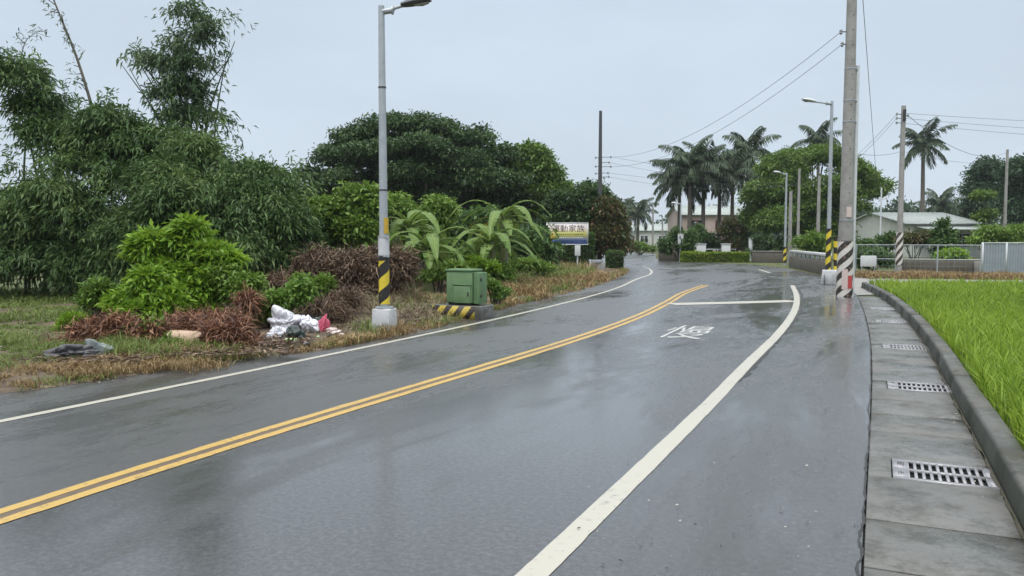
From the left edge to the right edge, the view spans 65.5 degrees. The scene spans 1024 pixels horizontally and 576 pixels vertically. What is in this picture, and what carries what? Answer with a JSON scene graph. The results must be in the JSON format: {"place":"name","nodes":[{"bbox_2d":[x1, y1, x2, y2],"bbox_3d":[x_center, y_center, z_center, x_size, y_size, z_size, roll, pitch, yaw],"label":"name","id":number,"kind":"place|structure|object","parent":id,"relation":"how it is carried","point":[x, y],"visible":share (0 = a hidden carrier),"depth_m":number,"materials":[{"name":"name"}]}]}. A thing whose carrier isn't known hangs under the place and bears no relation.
{"place":"outdoors","nodes":[
{"label":"outdoors","id":0,"kind":"place"},
{"bbox_2d":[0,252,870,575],"bbox_3d":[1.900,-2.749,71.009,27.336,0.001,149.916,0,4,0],"label":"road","id":1,"kind":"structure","parent":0,"point":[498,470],"depth_m":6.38,"materials":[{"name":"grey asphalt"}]},
{"bbox_2d":[0,266,652,421],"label":"white side line","id":2,"kind":"object","parent":1,"relation":"on","point":[97,401],"visible":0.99,"depth_m":10.29,"materials":[{"name":"paint"}]},
{"bbox_2d":[0,285,702,513],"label":"yellow centre line","id":3,"kind":"object","parent":1,"relation":"on","point":[68,489],"visible":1,"depth_m":6.89,"materials":[{"name":"paint"}]},
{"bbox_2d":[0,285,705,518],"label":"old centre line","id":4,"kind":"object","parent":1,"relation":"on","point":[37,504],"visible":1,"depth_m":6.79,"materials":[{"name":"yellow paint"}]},
{"bbox_2d":[0,285,707,523],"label":"yellow centre line","id":5,"kind":"object","parent":1,"relation":"on","point":[79,495],"visible":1,"depth_m":6.68,"materials":[{"name":"paint"}]},
{"bbox_2d":[515,285,799,575],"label":"white edge line","id":6,"kind":"object","parent":1,"relation":"on","point":[551,557],"visible":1,"depth_m":5.58,"materials":[{"name":"paint"}]},
{"bbox_2d":[667,300,798,304],"bbox_3d":[5.858,0.382,20.980,3.703,0.001,0.646,-1,4,-16],"label":"stop line","id":7,"kind":"object","parent":1,"relation":"on","point":[733,302],"visible":1,"depth_m":20.98,"materials":[{"name":"white paint"}]},
{"bbox_2d":[738,287,803,381],"bbox_3d":[6.457,0.547,18.386,0.476,0.001,19.517,1,4,22],"label":"tar seam","id":8,"kind":"object","parent":1,"relation":"on","point":[748,373],"visible":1,"depth_m":12.37,"materials":[{"name":"black asphalt"}]},
{"bbox_2d":[801,98,837,284],"bbox_3d":[11.347,-3.507,29.110,1.689,6.778,0.762,0,4,0],"label":"street lamp","id":9,"kind":"object","parent":1,"relation":"on","point":[828,276],"visible":0.88,"depth_m":29.16,"materials":[{"name":"metal"}]},
{"bbox_2d":[836,0,857,296],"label":"utility pole","id":10,"kind":"object","parent":1,"relation":"on","point":[844,281],"visible":0.98,"depth_m":22.92,"materials":[{"name":"concrete"}]},
{"bbox_2d":[853,65,859,295],"bbox_3d":[9.965,-3.060,23.148,0.124,6.710,0.121,0,4,0],"label":"steel pole","id":11,"kind":"object","parent":10,"relation":"attached to","point":[856,137],"visible":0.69,"depth_m":23.05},
{"bbox_2d":[855,297,871,575],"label":"tar joint","id":12,"kind":"object","parent":1,"relation":"on","point":[862,524],"visible":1,"depth_m":5.46,"materials":[{"name":"black asphalt"}]},
{"bbox_2d":[0,240,1019,561],"bbox_3d":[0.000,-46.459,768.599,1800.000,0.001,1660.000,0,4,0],"label":"ground","id":13,"kind":"structure","parent":0,"point":[656,258],"depth_m":48.56,"materials":[{"name":"soil"}]},
{"bbox_2d":[0,259,601,372],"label":"green grass","id":14,"kind":"structure","parent":13,"relation":"on","point":[23,300],"depth_m":14.09,"materials":[{"name":"green plant"}]},
{"bbox_2d":[0,258,628,394],"bbox_3d":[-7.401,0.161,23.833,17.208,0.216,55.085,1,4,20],"label":"verge","id":15,"kind":"structure","parent":13,"relation":"on","point":[10,389],"depth_m":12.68,"materials":[{"name":"brown plant"}]},
{"bbox_2d":[52,310,88,330],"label":"weed","id":16,"kind":"object","parent":15,"relation":"on","point":[66,317],"visible":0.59,"depth_m":13.54,"materials":[{"name":"green plant"}]},
{"bbox_2d":[41,344,101,358],"bbox_3d":[-5.979,0.857,10.845,0.781,0.242,0.433,-1,4,-17],"label":"tarpaulin","id":17,"kind":"object","parent":15,"relation":"on","point":[69,350],"visible":0.66,"depth_m":10.70,"materials":[{"name":"grey plastic"}]},
{"bbox_2d":[0,46,154,300],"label":"bamboo clump","id":18,"kind":"object","parent":15,"relation":"on","point":[27,204],"visible":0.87,"depth_m":20.93,"materials":[{"name":"green plant"}]},
{"bbox_2d":[41,0,92,108],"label":"bamboo culm","id":19,"kind":"object","parent":18,"relation":"attached to","point":[60,20],"visible":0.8,"depth_m":21.89,"materials":[{"name":"green plant"}]},
{"bbox_2d":[69,273,116,317],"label":"shrub","id":20,"kind":"object","parent":15,"relation":"on","point":[89,296],"visible":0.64,"depth_m":15.85,"materials":[{"name":"green plant"}]},
{"bbox_2d":[39,305,220,345],"bbox_3d":[-5.937,0.781,12.577,2.922,1.087,1.879,0,4,0],"label":"dead brush","id":21,"kind":"object","parent":15,"relation":"on","point":[95,326],"visible":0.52,"depth_m":12.10,"materials":[{"name":"red plant"}]},
{"bbox_2d":[94,261,199,319],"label":"shrub","id":22,"kind":"object","parent":15,"relation":"on","point":[147,290],"visible":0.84,"depth_m":13.96,"materials":[{"name":"green plant"}]},
{"bbox_2d":[17,90,282,291],"bbox_3d":[-9.153,-2.297,21.373,6.639,6.176,5.610,0,4,0],"label":"bamboo clump","id":23,"kind":"object","parent":15,"relation":"on","point":[156,179],"visible":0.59,"depth_m":20.31,"materials":[{"name":"green plant"}]},
{"bbox_2d":[114,210,253,312],"bbox_3d":[-6.224,-0.370,15.069,2.512,2.242,1.898,0,4,0],"label":"shrub","id":24,"kind":"object","parent":15,"relation":"on","point":[188,248],"visible":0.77,"depth_m":14.78,"materials":[{"name":"green plant"}]},
{"bbox_2d":[166,330,203,344],"bbox_3d":[-4.890,0.791,11.990,0.613,0.304,0.317,1,4,16],"label":"foam roll","id":25,"kind":"object","parent":15,"relation":"on","point":[184,333],"visible":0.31,"depth_m":11.87,"materials":[{"name":"beige plastic"}]},
{"bbox_2d":[116,0,257,150],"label":"bamboo clump","id":26,"kind":"object","parent":15,"relation":"on","point":[182,61],"visible":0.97,"depth_m":22.04,"materials":[{"name":"green plant"}]},
{"bbox_2d":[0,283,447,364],"bbox_3d":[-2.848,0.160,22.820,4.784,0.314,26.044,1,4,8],"label":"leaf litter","id":27,"kind":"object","parent":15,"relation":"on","point":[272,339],"visible":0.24,"depth_m":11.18,"materials":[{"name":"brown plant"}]},
{"bbox_2d":[191,281,270,347],"bbox_3d":[-4.392,0.630,12.742,1.412,1.464,2.523,0,4,0],"label":"dead brush","id":28,"kind":"object","parent":15,"relation":"on","point":[231,326],"visible":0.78,"depth_m":12.11,"materials":[{"name":"red plant"}]},
{"bbox_2d":[202,260,269,311],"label":"shrub","id":29,"kind":"object","parent":15,"relation":"on","point":[227,278],"visible":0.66,"depth_m":14.63,"materials":[{"name":"green plant"}]},
{"bbox_2d":[196,142,334,289],"bbox_3d":[-6.950,-1.827,21.731,4.866,4.406,5.477,1,4,20],"label":"bamboo clump","id":30,"kind":"object","parent":15,"relation":"on","point":[281,200],"visible":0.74,"depth_m":20.77,"materials":[{"name":"green plant"}]},
{"bbox_2d":[235,275,324,328],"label":"shrub","id":31,"kind":"object","parent":15,"relation":"on","point":[296,293],"visible":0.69,"depth_m":13.87,"materials":[{"name":"green plant"}]},
{"bbox_2d":[267,305,300,331],"bbox_3d":[-3.864,0.519,13.602,0.614,0.482,0.485,1,4,9],"label":"plastic sheet","id":32,"kind":"object","parent":15,"relation":"on","point":[283,319],"visible":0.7,"depth_m":13.43,"materials":[{"name":"white plastic"}]},
{"bbox_2d":[298,315,319,332],"bbox_3d":[-3.493,0.607,13.584,0.433,0.305,0.384,0,4,-2],"label":"plastic bag","id":33,"kind":"object","parent":15,"relation":"on","point":[308,323],"visible":0.91,"depth_m":13.50,"materials":[{"name":"white plastic"}]},
{"bbox_2d":[284,270,338,298],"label":"weed","id":34,"kind":"object","parent":15,"relation":"on","point":[327,282],"visible":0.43,"depth_m":16.43,"materials":[{"name":"green plant"}]},
{"bbox_2d":[17,267,627,391],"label":"edge weeds","id":35,"kind":"object","parent":15,"relation":"on","point":[445,320],"visible":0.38,"depth_m":12.26,"materials":[{"name":"brown plant"}]},
{"bbox_2d":[293,280,374,323],"bbox_3d":[-3.504,0.522,15.627,1.656,1.324,2.844,0,4,0],"label":"dead brush","id":36,"kind":"object","parent":15,"relation":"on","point":[338,308],"visible":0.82,"depth_m":14.85,"materials":[{"name":"brown plant"}]},
{"bbox_2d":[263,240,424,295],"bbox_3d":[-4.598,-0.257,20.175,4.610,2.191,3.066,-3,4,-36],"label":"dead brush","id":37,"kind":"object","parent":15,"relation":"on","point":[359,268],"visible":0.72,"depth_m":20.18,"materials":[{"name":"brown plant"}]},
{"bbox_2d":[303,179,395,252],"bbox_3d":[-5.281,-1.538,23.847,3.727,3.471,2.364,0,4,0],"label":"vine shrub","id":38,"kind":"object","parent":15,"relation":"on","point":[350,216],"visible":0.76,"depth_m":23.34,"materials":[{"name":"green plant"}]},
{"bbox_2d":[304,275,449,333],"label":"dead grass","id":39,"kind":"structure","parent":15,"relation":"on","point":[395,297],"depth_m":18.09,"materials":[{"name":"brown plant"}]},
{"bbox_2d":[372,0,431,331],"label":"street lamp","id":40,"kind":"object","parent":15,"relation":"on","point":[384,312],"visible":0.96,"depth_m":14.10,"materials":[{"name":"metal"}]},
{"bbox_2d":[373,209,455,285],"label":"banana plant","id":41,"kind":"object","parent":15,"relation":"on","point":[396,226],"visible":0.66,"depth_m":25.12,"materials":[{"name":"green plant"}]},
{"bbox_2d":[290,108,541,214],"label":"rain tree","id":42,"kind":"object","parent":15,"relation":"on","point":[427,154],"visible":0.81,"depth_m":45.70,"materials":[{"name":"green plant"}]},
{"bbox_2d":[388,190,461,287],"bbox_3d":[-3.704,-1.732,27.593,2.666,3.414,5.105,2,4,23],"label":"vine shrub","id":43,"kind":"object","parent":15,"relation":"on","point":[440,208],"visible":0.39,"depth_m":28.14,"materials":[{"name":"green plant"}]},
{"bbox_2d":[389,226,487,291],"bbox_3d":[-2.368,-0.770,23.586,3.474,2.106,3.171,-3,4,-36],"label":"banana plant","id":44,"kind":"object","parent":15,"relation":"on","point":[431,252],"visible":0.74,"depth_m":23.27,"materials":[{"name":"green plant"}]},
{"bbox_2d":[417,258,469,293],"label":"weed","id":45,"kind":"object","parent":15,"relation":"on","point":[437,272],"visible":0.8,"depth_m":22.37,"materials":[{"name":"green plant"}]},
{"bbox_2d":[400,245,518,283],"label":"vine shrub","id":46,"kind":"object","parent":15,"relation":"on","point":[508,274],"visible":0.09,"depth_m":25.04,"materials":[{"name":"green plant"}]},
{"bbox_2d":[433,303,493,319],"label":"plinth","id":47,"kind":"structure","parent":15,"relation":"on","point":[478,312],"depth_m":16.78,"materials":[{"name":"concrete"}]},
{"bbox_2d":[445,268,486,304],"bbox_3d":[-0.963,-0.027,16.996,0.804,0.758,0.502,2,4,26],"label":"electrical cabinet","id":48,"kind":"object","parent":47,"relation":"on","point":[465,286],"visible":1,"depth_m":16.80,"materials":[{"name":"green metal"}]},
{"bbox_2d":[457,253,503,275],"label":"weed","id":49,"kind":"object","parent":15,"relation":"on","point":[488,266],"visible":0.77,"depth_m":23.74,"materials":[{"name":"green plant"}]},
{"bbox_2d":[435,224,542,267],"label":"banana plant","id":50,"kind":"object","parent":15,"relation":"on","point":[492,248],"visible":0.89,"depth_m":24.72,"materials":[{"name":"green plant"}]},
{"bbox_2d":[487,273,515,305],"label":"vine shrub","id":51,"kind":"object","parent":15,"relation":"on","point":[498,293],"visible":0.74,"depth_m":19.44,"materials":[{"name":"green plant"}]},
{"bbox_2d":[445,200,558,284],"bbox_3d":[-0.267,-1.399,26.300,3.153,3.014,3.014,3,5,43],"label":"banana plant","id":52,"kind":"object","parent":15,"relation":"on","point":[500,219],"visible":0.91,"depth_m":26.22,"materials":[{"name":"green plant"}]},
{"bbox_2d":[441,202,567,264],"bbox_3d":[-1.849,-2.089,34.714,8.683,3.312,4.536,0,4,0],"label":"banana plant","id":53,"kind":"object","parent":15,"relation":"on","point":[545,248],"visible":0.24,"depth_m":34.00,"materials":[{"name":"green plant"}]},
{"bbox_2d":[508,256,558,275],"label":"weed","id":54,"kind":"object","parent":15,"relation":"on","point":[528,263],"visible":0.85,"depth_m":29.77,"materials":[{"name":"green plant"}]},
{"bbox_2d":[546,222,587,264],"bbox_3d":[2.772,-2.020,39.963,2.100,2.530,0.148,0,4,4],"label":"billboard","id":55,"kind":"object","parent":15,"relation":"on","point":[573,233],"visible":0.91,"depth_m":39.87,"materials":[{"name":"multicoloured metal"}]},
{"bbox_2d":[526,179,620,233],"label":"broadleaf tree","id":56,"kind":"object","parent":15,"relation":"on","point":[564,205],"visible":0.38,"depth_m":46.06,"materials":[{"name":"green plant"}]},
{"bbox_2d":[552,231,595,264],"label":"hedge","id":57,"kind":"object","parent":15,"relation":"on","point":[587,253],"visible":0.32,"depth_m":43.09,"materials":[{"name":"green plant"}]},
{"bbox_2d":[595,111,611,259],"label":"utility pole","id":58,"kind":"object","parent":15,"relation":"on","point":[600,162],"visible":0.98,"depth_m":45.58,"materials":[{"name":"concrete"}]},
{"bbox_2d":[587,192,639,257],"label":"broadleaf tree","id":59,"kind":"object","parent":15,"relation":"on","point":[608,225],"visible":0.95,"depth_m":45.04,"materials":[{"name":"green plant"}]},
{"bbox_2d":[604,249,623,268],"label":"hedge","id":60,"kind":"object","parent":15,"relation":"on","point":[614,259],"visible":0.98,"depth_m":42.96,"materials":[{"name":"green plant"}]},
{"bbox_2d":[500,137,578,226],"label":"broadleaf tree","id":61,"kind":"object","parent":13,"relation":"on","point":[539,159],"visible":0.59,"depth_m":48.78,"materials":[{"name":"green plant"}]},
{"bbox_2d":[67,194,1018,246],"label":"wood","id":62,"kind":"object","parent":13,"relation":"on","point":[907,208],"depth_m":145.73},
{"bbox_2d":[623,197,658,252],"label":"palm tree","id":63,"kind":"object","parent":13,"relation":"on","point":[638,213],"visible":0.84,"depth_m":91.25,"materials":[{"name":"green plant"}]},
{"bbox_2d":[629,224,667,246],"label":"house","id":64,"kind":"structure","parent":13,"relation":"on","point":[646,235],"depth_m":127.75,"materials":[{"name":"paint"}]},
{"bbox_2d":[655,225,700,260],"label":"bush","id":65,"kind":"object","parent":13,"relation":"on","point":[667,244],"visible":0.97,"depth_m":57.54,"materials":[{"name":"green plant"}]},
{"bbox_2d":[647,151,709,226],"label":"palm tree","id":66,"kind":"object","parent":13,"relation":"on","point":[669,199],"visible":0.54,"depth_m":71.03,"materials":[{"name":"green plant"}]},
{"bbox_2d":[653,134,724,229],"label":"palm tree","id":67,"kind":"object","parent":13,"relation":"on","point":[678,160],"visible":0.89,"depth_m":68.77,"materials":[{"name":"green plant"}]},
{"bbox_2d":[665,205,741,251],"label":"house","id":68,"kind":"structure","parent":13,"relation":"on","point":[710,218],"depth_m":95.17,"materials":[{"name":"beige paint"}]},
{"bbox_2d":[676,139,736,227],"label":"palm tree","id":69,"kind":"object","parent":13,"relation":"on","point":[718,163],"visible":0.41,"depth_m":69.50,"materials":[{"name":"green plant"}]},
{"bbox_2d":[701,231,725,251],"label":"bush","id":70,"kind":"object","parent":13,"relation":"on","point":[711,240],"visible":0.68,"depth_m":65.56,"materials":[{"name":"green plant"}]},
{"bbox_2d":[680,250,749,262],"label":"hedge","id":71,"kind":"object","parent":13,"relation":"on","point":[711,257],"visible":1,"depth_m":56.16,"materials":[{"name":"green plant"}]},
{"bbox_2d":[699,149,751,251],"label":"palm tree","id":72,"kind":"object","parent":13,"relation":"on","point":[719,207],"visible":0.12,"depth_m":73.50,"materials":[{"name":"green plant"}]},
{"bbox_2d":[714,215,749,251],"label":"bush","id":73,"kind":"object","parent":13,"relation":"on","point":[732,226],"visible":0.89,"depth_m":65.49,"materials":[{"name":"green plant"}]},
{"bbox_2d":[708,146,759,233],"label":"palm tree","id":74,"kind":"object","parent":13,"relation":"on","point":[740,167],"visible":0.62,"depth_m":70.70,"materials":[{"name":"green plant"}]},
{"bbox_2d":[722,126,781,251],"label":"palm tree","id":75,"kind":"object","parent":13,"relation":"on","point":[755,141],"visible":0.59,"depth_m":73.61,"materials":[{"name":"green plant"}]},
{"bbox_2d":[744,234,792,255],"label":"bush","id":76,"kind":"object","parent":13,"relation":"on","point":[775,245],"visible":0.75,"depth_m":59.57,"materials":[{"name":"green plant"}]},
{"bbox_2d":[788,228,834,259],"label":"bush","id":77,"kind":"object","parent":13,"relation":"on","point":[813,241],"visible":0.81,"depth_m":49.55,"materials":[{"name":"green plant"}]},
{"bbox_2d":[734,140,898,240],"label":"round tree","id":78,"kind":"object","parent":13,"relation":"on","point":[763,211],"visible":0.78,"depth_m":61.63,"materials":[{"name":"green plant"}]},
{"bbox_2d":[792,117,841,176],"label":"palm tree","id":79,"kind":"object","parent":13,"relation":"on","point":[819,135],"visible":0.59,"depth_m":84.68,"materials":[{"name":"green plant"}]},
{"bbox_2d":[856,245,894,270],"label":"bush","id":80,"kind":"object","parent":13,"relation":"on","point":[882,253],"visible":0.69,"depth_m":40.62,"materials":[{"name":"green plant"}]},
{"bbox_2d":[855,230,896,266],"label":"bush","id":81,"kind":"object","parent":13,"relation":"on","point":[882,240],"visible":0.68,"depth_m":45.68,"materials":[{"name":"green plant"}]},
{"bbox_2d":[895,105,908,271],"bbox_3d":[17.394,-4.305,35.654,0.577,7.630,0.312,-2,4,-24],"label":"utility pole","id":82,"kind":"object","parent":13,"relation":"on","point":[899,251],"visible":0.98,"depth_m":35.61,"materials":[{"name":"concrete"}]},
{"bbox_2d":[887,227,933,258],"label":"bush","id":83,"kind":"object","parent":13,"relation":"on","point":[914,238],"visible":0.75,"depth_m":44.66,"materials":[{"name":"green plant"}]},
{"bbox_2d":[855,244,981,271],"bbox_3d":[19.929,-1.448,39.236,5.561,1.420,0.070,2,4,27],"label":"rail fence","id":84,"kind":"object","parent":13,"relation":"on","point":[883,246],"visible":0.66,"depth_m":38.92,"materials":[{"name":"metal"}]},
{"bbox_2d":[855,212,985,257],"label":"house","id":85,"kind":"structure","parent":13,"relation":"on","point":[870,227],"depth_m":74.39,"materials":[{"name":"paint"}]},
{"bbox_2d":[892,116,957,211],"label":"palm tree","id":86,"kind":"object","parent":13,"relation":"on","point":[920,141],"visible":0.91,"depth_m":94.65,"materials":[{"name":"green plant"}]},
{"bbox_2d":[911,186,963,214],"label":"palm tree","id":87,"kind":"object","parent":13,"relation":"on","point":[944,198],"visible":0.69,"depth_m":106.77,"materials":[{"name":"green plant"}]},
{"bbox_2d":[854,269,1023,279],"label":"brown grass","id":88,"kind":"structure","parent":13,"relation":"on","point":[914,274],"depth_m":33.33,"materials":[{"name":"brown plant"}]},
{"bbox_2d":[902,259,979,272],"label":"wall","id":89,"kind":"structure","parent":13,"relation":"on","point":[958,265],"depth_m":40.27,"materials":[{"name":"concrete"}]},
{"bbox_2d":[859,297,1023,575],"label":"gutter","id":90,"kind":"object","parent":13,"relation":"on","point":[917,528],"visible":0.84,"depth_m":5.30,"materials":[{"name":"concrete"}]},
{"bbox_2d":[887,381,951,392],"bbox_3d":[4.646,1.135,9.088,0.652,0.026,0.532,2,4,24],"label":"drain grate","id":91,"kind":"object","parent":90,"relation":"on","point":[892,385],"visible":0.91,"depth_m":9.08,"materials":[{"name":"metal"}]},
{"bbox_2d":[865,289,1023,538],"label":"silt","id":92,"kind":"object","parent":90,"relation":"on","point":[1007,504],"visible":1,"depth_m":6.10,"materials":[{"name":"soil"}]},
{"bbox_2d":[892,458,999,489],"bbox_3d":[3.108,1.344,5.748,0.652,0.026,0.532,2,4,25],"label":"drain grate","id":93,"kind":"object","parent":90,"relation":"on","point":[901,469],"visible":0.9,"depth_m":5.74,"materials":[{"name":"metal"}]},
{"bbox_2d":[861,282,1023,530],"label":"kerb","id":94,"kind":"structure","parent":13,"relation":"on","point":[1001,448],"depth_m":7.04,"materials":[{"name":"concrete"}]},
{"bbox_2d":[924,215,964,258],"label":"bush","id":95,"kind":"object","parent":13,"relation":"on","point":[943,232],"visible":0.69,"depth_m":43.61,"materials":[{"name":"green plant"}]},
{"bbox_2d":[930,245,972,258],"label":"bush","id":96,"kind":"object","parent":13,"relation":"on","point":[948,253],"visible":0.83,"depth_m":41.61,"materials":[{"name":"green plant"}]},
{"bbox_2d":[909,303,1022,447],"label":"paddy","id":97,"kind":"structure","parent":13,"relation":"on","point":[993,390],"depth_m":8.07,"materials":[{"name":"green plant"}]},
{"bbox_2d":[868,275,1023,449],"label":"rice","id":98,"kind":"object","parent":97,"relation":"on","point":[979,324],"visible":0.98,"depth_m":12.82,"materials":[{"name":"green plant"}]},
{"bbox_2d":[953,154,1009,224],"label":"broadleaf tree","id":99,"kind":"object","parent":13,"relation":"on","point":[978,176],"visible":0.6,"depth_m":76.95,"materials":[{"name":"green plant"}]},
{"bbox_2d":[968,188,1003,248],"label":"papaya tree","id":100,"kind":"object","parent":13,"relation":"on","point":[983,215],"visible":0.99,"depth_m":59.49,"materials":[{"name":"green plant"}]},
{"bbox_2d":[963,222,1023,250],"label":"bush","id":101,"kind":"object","parent":13,"relation":"on","point":[1013,232],"visible":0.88,"depth_m":46.45,"materials":[{"name":"green plant"}]},
{"bbox_2d":[981,242,1023,272],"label":"sheet gate","id":102,"kind":"structure","parent":13,"relation":"on","point":[1006,257],"depth_m":37.94,"materials":[{"name":"metal"}]},
{"bbox_2d":[984,153,1023,224],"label":"broadleaf tree","id":103,"kind":"object","parent":13,"relation":"on","point":[1015,204],"visible":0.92,"depth_m":68.98,"materials":[{"name":"green plant"}]},
{"bbox_2d":[1003,149,1008,227],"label":"utility pole","id":104,"kind":"object","parent":13,"relation":"on","point":[1005,191],"visible":0.6,"depth_m":59.59,"materials":[{"name":"concrete"}]},
{"bbox_2d":[0,0,1023,234],"label":"sky","id":105,"kind":"structure","parent":0,"point":[658,72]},
{"bbox_2d":[751,251,786,262],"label":"garden wall","id":106,"kind":"structure","parent":0,"point":[766,256],"depth_m":55.88,"materials":[{"name":"concrete"}]},
{"bbox_2d":[789,250,831,274],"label":"bridge parapet","id":107,"kind":"structure","parent":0,"point":[811,265],"depth_m":41.12,"materials":[{"name":"concrete"}]},
{"bbox_2d":[854,277,1022,294],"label":"side road","id":108,"kind":"structure","parent":0,"point":[857,284],"depth_m":31.31,"materials":[{"name":"concrete"}]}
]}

